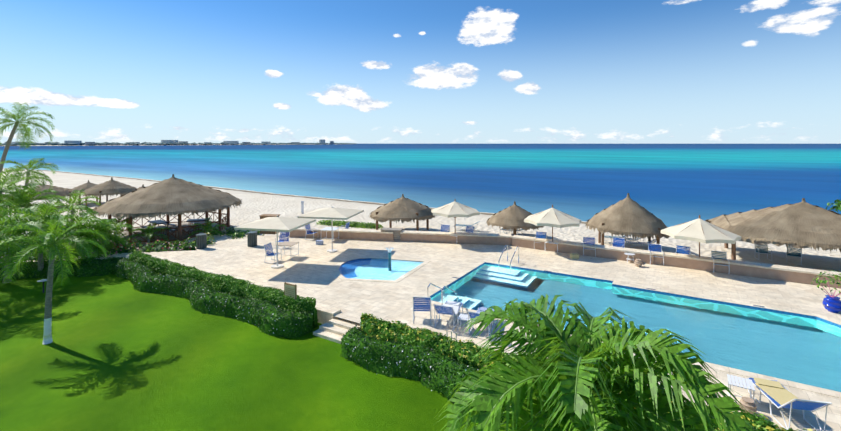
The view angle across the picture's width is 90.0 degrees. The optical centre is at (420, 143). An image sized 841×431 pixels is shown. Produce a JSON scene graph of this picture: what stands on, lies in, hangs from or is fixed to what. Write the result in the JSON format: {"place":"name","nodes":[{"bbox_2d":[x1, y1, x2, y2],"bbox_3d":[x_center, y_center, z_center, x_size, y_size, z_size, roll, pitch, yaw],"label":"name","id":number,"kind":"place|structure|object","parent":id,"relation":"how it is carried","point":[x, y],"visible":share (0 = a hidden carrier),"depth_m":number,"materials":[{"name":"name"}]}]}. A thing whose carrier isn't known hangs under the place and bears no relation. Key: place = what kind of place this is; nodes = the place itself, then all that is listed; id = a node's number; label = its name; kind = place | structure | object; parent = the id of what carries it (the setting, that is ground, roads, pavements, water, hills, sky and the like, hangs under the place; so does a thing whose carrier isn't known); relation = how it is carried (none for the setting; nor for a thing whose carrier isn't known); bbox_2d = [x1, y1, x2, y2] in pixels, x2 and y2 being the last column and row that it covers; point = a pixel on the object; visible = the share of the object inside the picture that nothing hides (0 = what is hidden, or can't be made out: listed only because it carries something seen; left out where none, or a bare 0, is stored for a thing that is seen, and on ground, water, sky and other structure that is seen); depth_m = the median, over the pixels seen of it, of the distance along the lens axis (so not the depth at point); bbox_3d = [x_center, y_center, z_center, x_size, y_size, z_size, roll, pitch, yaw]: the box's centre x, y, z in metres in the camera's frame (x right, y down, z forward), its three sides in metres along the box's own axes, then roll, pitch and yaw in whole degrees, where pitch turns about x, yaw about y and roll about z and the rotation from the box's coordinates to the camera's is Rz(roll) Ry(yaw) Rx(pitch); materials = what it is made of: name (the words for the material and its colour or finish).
{"place":"outdoors","nodes":[
{"label":"outdoors","id":0,"kind":"place"},
{"bbox_2d":[0,274,514,430],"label":"lawn ground","id":1,"kind":"structure","parent":0,"point":[118,354],"depth_m":11.94,"materials":[{"name":"green plant"}]},
{"bbox_2d":[0,202,48,278],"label":"palm tree","id":2,"kind":"object","parent":1,"relation":"on","point":[15,217],"visible":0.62,"depth_m":17.71,"materials":[{"name":"green plant"}]},
{"bbox_2d":[0,208,66,286],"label":"palm tree","id":3,"kind":"object","parent":1,"relation":"on","point":[6,259],"visible":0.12,"depth_m":19.50,"materials":[{"name":"green plant"}]},
{"bbox_2d":[37,279,46,292],"bbox_3d":[-16.637,6.287,18.555,0.440,0.600,0.440,0,0,31],"label":"path light","id":4,"kind":"object","parent":1,"relation":"on","point":[42,280],"visible":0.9,"depth_m":18.52,"materials":[{"name":"grey metal"}]},
{"bbox_2d":[0,198,97,270],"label":"palm tree","id":5,"kind":"object","parent":1,"relation":"on","point":[43,209],"visible":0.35,"depth_m":20.77,"materials":[{"name":"green plant"}]},
{"bbox_2d":[0,213,113,344],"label":"lawn palm","id":6,"kind":"object","parent":1,"relation":"on","point":[50,233],"visible":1,"depth_m":13.83,"materials":[{"name":"green plant"}]},
{"bbox_2d":[29,211,114,262],"bbox_3d":[-18.304,5.090,22.078,3.903,2.797,3.807,0,0,31],"label":"palm tree","id":7,"kind":"object","parent":1,"relation":"on","point":[87,225],"visible":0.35,"depth_m":22.00,"materials":[{"name":"green plant"}]},
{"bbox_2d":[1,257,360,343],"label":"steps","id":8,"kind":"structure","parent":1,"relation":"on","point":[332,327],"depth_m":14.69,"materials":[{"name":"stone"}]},
{"bbox_2d":[111,251,317,337],"bbox_3d":[-9.895,6.232,18.014,13.979,0.837,1.622,0,0,31],"label":"hedge","id":9,"kind":"object","parent":1,"relation":"on","point":[266,317],"visible":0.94,"depth_m":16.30,"materials":[{"name":"green plant"}]},
{"bbox_2d":[284,282,296,298],"bbox_3d":[-4.785,5.862,15.459,0.620,1.450,0.059,0,0,31],"label":"trash bin","id":10,"kind":"object","parent":1,"relation":"on","point":[290,290],"visible":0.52,"depth_m":15.42,"materials":[{"name":"green wood"}]},
{"bbox_2d":[340,324,656,427],"bbox_3d":[6.321,6.221,8.097,20.685,0.840,1.708,0,0,31],"label":"hedge","id":11,"kind":"object","parent":1,"relation":"on","point":[431,370],"visible":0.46,"depth_m":11.92,"materials":[{"name":"green plant"}]},
{"bbox_2d":[434,294,756,430],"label":"palm","id":12,"kind":"object","parent":1,"relation":"on","point":[586,368],"visible":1,"depth_m":4.71,"materials":[{"name":"green plant"}]},
{"bbox_2d":[0,144,840,261],"bbox_3d":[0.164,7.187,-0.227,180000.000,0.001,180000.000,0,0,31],"label":"sea water","id":13,"kind":"structure","parent":0,"point":[669,185],"depth_m":108.12,"materials":[{"name":"blue liquid"}]},
{"bbox_2d":[0,0,840,143],"label":"sky","id":14,"kind":"structure","parent":0,"point":[120,71],"materials":[{"name":"blue"}]},
{"bbox_2d":[1,144,840,323],"bbox_3d":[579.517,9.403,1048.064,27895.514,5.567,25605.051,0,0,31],"label":"sand ground","id":15,"kind":"structure","parent":0,"point":[254,205],"depth_m":36.31,"materials":[{"name":"beige sand"}]},
{"bbox_2d":[0,183,23,216],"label":"palm","id":16,"kind":"object","parent":15,"relation":"on","point":[6,199],"visible":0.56,"depth_m":23.18,"materials":[{"name":"green plant"}]},
{"bbox_2d":[0,167,50,215],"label":"palm","id":17,"kind":"object","parent":15,"relation":"on","point":[6,190],"visible":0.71,"depth_m":26.59,"materials":[{"name":"green plant"}]},
{"bbox_2d":[0,102,54,179],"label":"tall coconut palm","id":18,"kind":"object","parent":15,"relation":"on","point":[23,129],"visible":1,"depth_m":35.05,"materials":[{"name":"green plant"}]},
{"bbox_2d":[0,158,59,192],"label":"palm","id":19,"kind":"object","parent":15,"relation":"on","point":[33,172],"visible":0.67,"depth_m":35.00,"materials":[{"name":"green plant"}]},
{"bbox_2d":[0,182,60,234],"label":"palm tree","id":20,"kind":"object","parent":15,"relation":"on","point":[28,195],"visible":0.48,"depth_m":26.92,"materials":[{"name":"green plant"}]},
{"bbox_2d":[9,183,73,208],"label":"palapa","id":21,"kind":"structure","parent":15,"relation":"on","point":[61,191],"depth_m":43.00,"materials":[{"name":"brown wood"}]},
{"bbox_2d":[0,257,121,280],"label":"kerb shrub","id":22,"kind":"object","parent":15,"relation":"on","point":[92,266],"visible":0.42,"depth_m":20.95,"materials":[{"name":"green plant"}]},
{"bbox_2d":[43,189,101,220],"bbox_3d":[-24.618,5.003,29.539,3.320,3.270,3.574,0,0,-12],"label":"palm","id":23,"kind":"object","parent":15,"relation":"on","point":[71,201],"visible":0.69,"depth_m":29.63,"materials":[{"name":"green plant"}]},
{"bbox_2d":[71,180,107,204],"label":"palapa","id":24,"kind":"structure","parent":15,"relation":"on","point":[85,186],"depth_m":45.47,"materials":[{"name":"brown wood"}]},
{"bbox_2d":[64,218,133,259],"bbox_3d":[-18.046,5.552,23.338,3.476,2.477,3.416,0,0,31],"label":"palm tree","id":25,"kind":"object","parent":15,"relation":"on","point":[119,238],"visible":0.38,"depth_m":23.23,"materials":[{"name":"green plant"}]},
{"bbox_2d":[79,177,138,207],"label":"palapa","id":26,"kind":"structure","parent":15,"relation":"on","point":[111,187],"depth_m":42.17,"materials":[{"name":"brown wood"}]},
{"bbox_2d":[112,216,135,234],"bbox_3d":[-19.601,5.618,26.879,2.396,2.038,2.311,0,0,-36],"label":"garden palm","id":27,"kind":"object","parent":15,"relation":"on","point":[124,221],"visible":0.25,"depth_m":27.00,"materials":[{"name":"green plant"}]},
{"bbox_2d":[0,213,270,261],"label":"garden shrubs","id":28,"kind":"object","parent":15,"relation":"on","point":[174,246],"visible":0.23,"depth_m":24.53,"materials":[{"name":"green plant"}]},
{"bbox_2d":[128,223,170,246],"bbox_3d":[-16.631,5.811,26.070,2.470,1.651,2.181,0,0,12],"label":"garden palm","id":29,"kind":"object","parent":15,"relation":"on","point":[148,233],"visible":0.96,"depth_m":25.91,"materials":[{"name":"green plant"}]},
{"bbox_2d":[93,174,241,247],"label":"thatched pavilion","id":30,"kind":"structure","parent":15,"relation":"on","point":[171,196],"depth_m":28.34,"materials":[{"name":"brown wood"}]},
{"bbox_2d":[0,139,355,145],"bbox_3d":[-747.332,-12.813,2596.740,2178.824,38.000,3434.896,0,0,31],"label":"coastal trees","id":31,"kind":"object","parent":15,"relation":"on","point":[177,142],"depth_m":1777.93,"materials":[{"name":"teal"}]},
{"bbox_2d":[188,217,225,237],"bbox_3d":[-14.220,5.850,28.025,2.339,1.575,2.377,0,0,31],"label":"garden palm","id":32,"kind":"object","parent":15,"relation":"on","point":[209,228],"visible":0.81,"depth_m":28.04,"materials":[{"name":"green plant"}]},
{"bbox_2d":[301,201,303,213],"bbox_3d":[-11.217,6.057,39.976,0.300,1.160,0.160,0,0,14],"label":"post","id":33,"kind":"object","parent":15,"relation":"on","point":[302,207],"visible":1,"depth_m":39.91,"materials":[{"name":"white"}]},
{"bbox_2d":[316,220,382,228],"bbox_3d":[-5.699,6.510,33.952,6.137,0.533,1.432,0,0,18],"label":"beach groundcover","id":34,"kind":"object","parent":15,"relation":"on","point":[368,225],"visible":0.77,"depth_m":33.73,"materials":[{"name":"green plant"}]},
{"bbox_2d":[369,194,434,230],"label":"palapa","id":35,"kind":"structure","parent":15,"relation":"on","point":[403,208],"depth_m":29.89,"materials":[{"name":"beige plant"}]},
{"bbox_2d":[454,221,479,229],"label":"lounge chair","id":36,"kind":"object","parent":15,"relation":"on","point":[462,225],"visible":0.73,"depth_m":32.28,"materials":[{"name":"white plastic"}]},
{"bbox_2d":[500,228,524,235],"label":"lounge chairs","id":37,"kind":"object","parent":15,"relation":"on","point":[509,230],"visible":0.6,"depth_m":30.51,"materials":[{"name":"white"}]},
{"bbox_2d":[486,201,543,235],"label":"palapa","id":38,"kind":"structure","parent":15,"relation":"on","point":[513,216],"depth_m":28.89,"materials":[{"name":"beige plant"}]},
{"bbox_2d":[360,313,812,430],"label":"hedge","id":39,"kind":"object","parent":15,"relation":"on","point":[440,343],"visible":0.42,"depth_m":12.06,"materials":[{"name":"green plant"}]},
{"bbox_2d":[610,237,624,247],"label":"chair","id":40,"kind":"object","parent":15,"relation":"on","point":[619,241],"visible":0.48,"depth_m":23.36,"materials":[{"name":"blue fabric"}]},
{"bbox_2d":[604,234,631,243],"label":"lounge chair","id":41,"kind":"object","parent":15,"relation":"on","point":[605,236],"visible":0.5,"depth_m":28.19,"materials":[{"name":"white plastic"}]},
{"bbox_2d":[585,193,668,247],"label":"palapa","id":42,"kind":"structure","parent":15,"relation":"on","point":[627,215],"depth_m":25.17,"materials":[{"name":"beige plant"}]},
{"bbox_2d":[614,237,643,245],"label":"lounge chair","id":43,"kind":"object","parent":15,"relation":"on","point":[632,240],"visible":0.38,"depth_m":27.57,"materials":[{"name":"white"}]},
{"bbox_2d":[625,239,656,249],"bbox_3d":[14.017,6.285,26.553,1.888,0.701,0.670,0,0,20],"label":"lounge chair","id":44,"kind":"object","parent":15,"relation":"on","point":[641,244],"visible":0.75,"depth_m":26.52,"materials":[{"name":"white"}]},
{"bbox_2d":[675,245,690,254],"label":"chair","id":45,"kind":"object","parent":15,"relation":"on","point":[684,248],"visible":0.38,"depth_m":21.57,"materials":[{"name":"blue fabric"}]},
{"bbox_2d":[754,244,771,260],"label":"beach chair","id":46,"kind":"object","parent":15,"relation":"on","point":[763,250],"visible":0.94,"depth_m":24.25,"materials":[{"name":"white fabric"}]},
{"bbox_2d":[705,198,840,259],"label":"palapa","id":47,"kind":"structure","parent":15,"relation":"on","point":[804,224],"depth_m":22.69,"materials":[{"name":"brown wood"}]},
{"bbox_2d":[786,244,801,264],"bbox_3d":[20.812,6.170,23.422,0.628,0.930,0.668,0,0,43],"label":"beach chair","id":48,"kind":"object","parent":15,"relation":"on","point":[794,252],"visible":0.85,"depth_m":23.49,"materials":[{"name":"white fabric"}]},
{"bbox_2d":[822,199,840,249],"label":"sea grape tree","id":49,"kind":"object","parent":15,"relation":"on","point":[837,204],"visible":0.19,"depth_m":23.71,"materials":[{"name":"green plant"}]},
{"bbox_2d":[27,234,840,430],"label":"deck paving","id":50,"kind":"structure","parent":0,"point":[308,271],"depth_m":19.14,"materials":[{"name":"stone"}]},
{"bbox_2d":[196,233,206,248],"bbox_3d":[-12.960,5.787,24.879,0.566,0.840,0.580,0,0,31],"label":"bin","id":51,"kind":"object","parent":50,"relation":"on","point":[201,240],"visible":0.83,"depth_m":24.68,"materials":[{"name":"grey"}]},
{"bbox_2d":[247,231,256,246],"bbox_3d":[-10.153,5.767,25.388,0.566,0.840,0.580,0,0,31],"label":"bin","id":52,"kind":"object","parent":50,"relation":"on","point":[251,238],"visible":0.98,"depth_m":25.18,"materials":[{"name":"grey"}]},
{"bbox_2d":[259,214,279,233],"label":"wall","id":53,"kind":"structure","parent":50,"relation":"on","point":[262,216],"depth_m":28.77,"materials":[{"name":"beige concrete"}]},
{"bbox_2d":[264,242,281,263],"bbox_3d":[-7.737,5.720,22.022,0.668,0.930,0.628,0,0,14],"label":"chair","id":54,"kind":"object","parent":50,"relation":"on","point":[267,251],"visible":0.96,"depth_m":21.97,"materials":[{"name":"blue fabric"}]},
{"bbox_2d":[234,216,315,268],"bbox_3d":[-7.177,4.902,21.078,2.861,2.570,2.861,0,0,11],"label":"deck umbrella","id":55,"kind":"object","parent":50,"relation":"on","point":[277,224],"visible":1,"depth_m":20.34,"materials":[{"name":"fabric"}]},
{"bbox_2d":[275,232,289,248],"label":"chair","id":56,"kind":"object","parent":50,"relation":"on","point":[284,235],"visible":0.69,"depth_m":25.16,"materials":[{"name":"blue fabric"}]},
{"bbox_2d":[276,241,298,258],"bbox_3d":[-7.229,5.814,22.879,0.900,0.747,0.900,0,0,11],"label":"table","id":57,"kind":"object","parent":50,"relation":"on","point":[286,243],"visible":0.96,"depth_m":22.89,"materials":[{"name":"white"}]},
{"bbox_2d":[305,224,317,239],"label":"chair","id":58,"kind":"object","parent":50,"relation":"on","point":[309,232],"visible":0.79,"depth_m":27.18,"materials":[{"name":"blue fabric"}]},
{"bbox_2d":[321,227,338,241],"bbox_3d":[-5.779,5.814,26.853,0.900,0.747,0.900,0,0,11],"label":"table","id":59,"kind":"object","parent":50,"relation":"on","point":[326,229],"visible":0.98,"depth_m":26.84,"materials":[{"name":"white"}]},
{"bbox_2d":[297,206,363,252],"bbox_3d":[-5.077,4.902,24.153,2.861,2.570,2.861,0,0,11],"label":"deck umbrella","id":60,"kind":"object","parent":50,"relation":"on","point":[332,213],"visible":1,"depth_m":23.39,"materials":[{"name":"fabric"}]},
{"bbox_2d":[337,222,349,228],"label":"chair","id":61,"kind":"object","parent":50,"relation":"on","point":[346,226],"visible":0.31,"depth_m":28.01,"materials":[{"name":"blue"}]},
{"bbox_2d":[339,259,422,278],"bbox_3d":[-2.167,6.337,20.804,3.968,0.260,3.539,0,0,15],"label":"pool edge","id":62,"kind":"object","parent":50,"relation":"in","point":[342,265],"visible":0.13,"depth_m":22.20,"materials":[{"name":"blue"}]},
{"bbox_2d":[341,260,420,279],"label":"wading pool water","id":63,"kind":"structure","parent":62,"relation":"in","point":[370,269],"depth_m":20.82,"materials":[{"name":"blue liquid"}]},
{"bbox_2d":[385,247,393,268],"bbox_3d":[-1.533,5.829,20.937,0.423,1.276,0.402,0,0,31],"label":"fountain post","id":64,"kind":"object","parent":62,"relation":"on","point":[389,258],"visible":0.94,"depth_m":20.88,"materials":[{"name":"teal"}]},
{"bbox_2d":[381,227,402,240],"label":"wall pillar","id":65,"kind":"structure","parent":50,"relation":"on","point":[396,231],"depth_m":26.69,"materials":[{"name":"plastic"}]},
{"bbox_2d":[413,297,430,323],"bbox_3d":[0.060,5.720,14.736,0.628,0.930,0.668,0,0,3],"label":"chair","id":66,"kind":"object","parent":50,"relation":"on","point":[422,305],"visible":0.96,"depth_m":14.50,"materials":[{"name":"blue fabric"}]},
{"bbox_2d":[438,224,449,231],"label":"chair","id":67,"kind":"object","parent":50,"relation":"on","point":[443,227],"visible":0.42,"depth_m":27.21,"materials":[{"name":"blue fabric"}]},
{"bbox_2d":[433,301,462,329],"bbox_3d":[0.992,5.759,14.693,0.670,0.852,1.779,0,0,17],"label":"chair","id":68,"kind":"object","parent":50,"relation":"on","point":[442,309],"visible":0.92,"depth_m":14.15,"materials":[{"name":"blue fabric"}]},
{"bbox_2d":[431,199,479,233],"bbox_3d":[2.161,4.813,26.268,2.895,2.748,2.895,0,0,42],"label":"umbrella","id":69,"kind":"object","parent":50,"relation":"on","point":[454,209],"visible":0.98,"depth_m":25.51,"materials":[{"name":"fabric"}]},
{"bbox_2d":[457,314,472,328],"bbox_3d":[1.481,5.966,13.927,0.450,0.443,0.450,0,0,20],"label":"table","id":70,"kind":"object","parent":50,"relation":"on","point":[462,316],"visible":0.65,"depth_m":13.90,"materials":[{"name":"white plastic"}]},
{"bbox_2d":[461,225,474,232],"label":"chair","id":71,"kind":"object","parent":50,"relation":"on","point":[472,229],"visible":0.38,"depth_m":26.73,"materials":[{"name":"blue fabric"}]},
{"bbox_2d":[427,245,518,304],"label":"pool handrails","id":72,"kind":"object","parent":50,"relation":"on","point":[442,294],"visible":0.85,"depth_m":16.58,"materials":[{"name":"silver metal"}]},
{"bbox_2d":[467,307,496,337],"bbox_3d":[2.098,5.759,14.078,0.670,0.852,1.779,0,0,20],"label":"chair","id":73,"kind":"object","parent":50,"relation":"on","point":[474,314],"visible":0.42,"depth_m":13.52,"materials":[{"name":"blue"}]},
{"bbox_2d":[534,231,546,242],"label":"chair","id":74,"kind":"object","parent":50,"relation":"on","point":[542,236],"visible":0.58,"depth_m":24.97,"materials":[{"name":"blue fabric"}]},
{"bbox_2d":[545,242,558,252],"bbox_3d":[7.593,5.926,24.177,0.750,0.523,0.600,0,0,31],"label":"table","id":75,"kind":"object","parent":50,"relation":"on","point":[551,243],"visible":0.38,"depth_m":23.99,"materials":[{"name":"white"}]},
{"bbox_2d":[524,205,580,241],"bbox_3d":[7.593,4.850,24.177,3.011,2.674,3.011,0,0,25],"label":"umbrella","id":76,"kind":"object","parent":50,"relation":"on","point":[552,217],"visible":0.98,"depth_m":23.39,"materials":[{"name":"fabric"}]},
{"bbox_2d":[316,240,798,404],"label":"towels and bags","id":77,"kind":"object","parent":50,"relation":"on","point":[778,392],"visible":0.77,"depth_m":10.07,"materials":[{"name":"beige fabric"}]},
{"bbox_2d":[285,227,840,288],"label":"beach wall","id":78,"kind":"structure","parent":50,"relation":"on","point":[772,272],"depth_m":22.78,"materials":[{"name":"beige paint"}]},
{"bbox_2d":[334,257,840,397],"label":"pool coping","id":79,"kind":"object","parent":50,"relation":"on","point":[828,392],"visible":0.65,"depth_m":17.00,"materials":[{"name":"beige stone"}]},
{"bbox_2d":[583,237,595,256],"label":"chair","id":80,"kind":"object","parent":50,"relation":"on","point":[586,239],"visible":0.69,"depth_m":23.48,"materials":[{"name":"blue fabric"}]},
{"bbox_2d":[624,253,634,262],"bbox_3d":[10.912,5.966,21.927,0.520,0.447,0.520,0,0,31],"label":"side table","id":81,"kind":"object","parent":50,"relation":"on","point":[628,254],"visible":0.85,"depth_m":21.84,"materials":[{"name":"white"}]},
{"bbox_2d":[430,262,840,326],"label":"pool shell","id":82,"kind":"object","parent":50,"relation":"in","point":[651,291],"visible":0.04,"depth_m":17.50},
{"bbox_2d":[431,263,840,391],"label":"pool water","id":83,"kind":"structure","parent":82,"relation":"in","point":[797,348],"depth_m":14.92,"materials":[{"name":"blue liquid"}]},
{"bbox_2d":[634,259,642,266],"bbox_3d":[10.956,6.007,21.146,0.378,0.360,0.378,0,0,31],"label":"urn","id":84,"kind":"object","parent":50,"relation":"on","point":[638,263],"visible":1,"depth_m":21.04,"materials":[{"name":"white ceramic"}]},
{"bbox_2d":[648,243,663,265],"bbox_3d":[12.150,5.720,21.710,0.628,0.930,0.668,0,0,20],"label":"chair","id":85,"kind":"object","parent":50,"relation":"on","point":[656,246],"visible":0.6,"depth_m":21.91,"materials":[{"name":"blue fabric"}]},
{"bbox_2d":[711,250,729,274],"bbox_3d":[14.434,5.720,20.258,0.628,0.930,0.668,0,0,26],"label":"chair","id":86,"kind":"object","parent":50,"relation":"on","point":[720,255],"visible":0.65,"depth_m":20.45,"materials":[{"name":"white fabric"}]},
{"bbox_2d":[727,374,754,399],"bbox_3d":[7.673,5.951,10.080,0.500,0.473,0.500,0,0,31],"label":"table","id":87,"kind":"object","parent":50,"relation":"on","point":[746,384],"visible":0.73,"depth_m":10.05,"materials":[{"name":"white plastic"}]},
{"bbox_2d":[739,397,756,414],"bbox_3d":[7.499,6.027,9.633,0.336,0.320,0.336,0,0,31],"label":"urn","id":88,"kind":"object","parent":50,"relation":"on","point":[747,403],"visible":0.77,"depth_m":9.54,"materials":[{"name":"white"}]},
{"bbox_2d":[747,378,831,430],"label":"chaise","id":89,"kind":"object","parent":50,"relation":"on","point":[808,405],"visible":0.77,"depth_m":9.07,"materials":[{"name":"blue"}]},
{"bbox_2d":[811,270,840,312],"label":"potted plant","id":90,"kind":"object","parent":50,"relation":"on","point":[831,303],"visible":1,"depth_m":15.40,"materials":[{"name":"blue"}]},
{"bbox_3d":[13.835,5.926,20.846,0.750,0.523,0.600,0,0,31],"label":"table","id":91,"kind":"object","parent":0,"visible":0},
{"bbox_2d":[661,215,740,256],"bbox_3d":[13.835,4.863,20.846,3.109,2.648,3.109,0,0,3],"label":"umbrella","id":92,"kind":"object","parent":91,"relation":"on","point":[699,230],"visible":0.98,"depth_m":20.10,"materials":[{"name":"fabric"}]}
]}

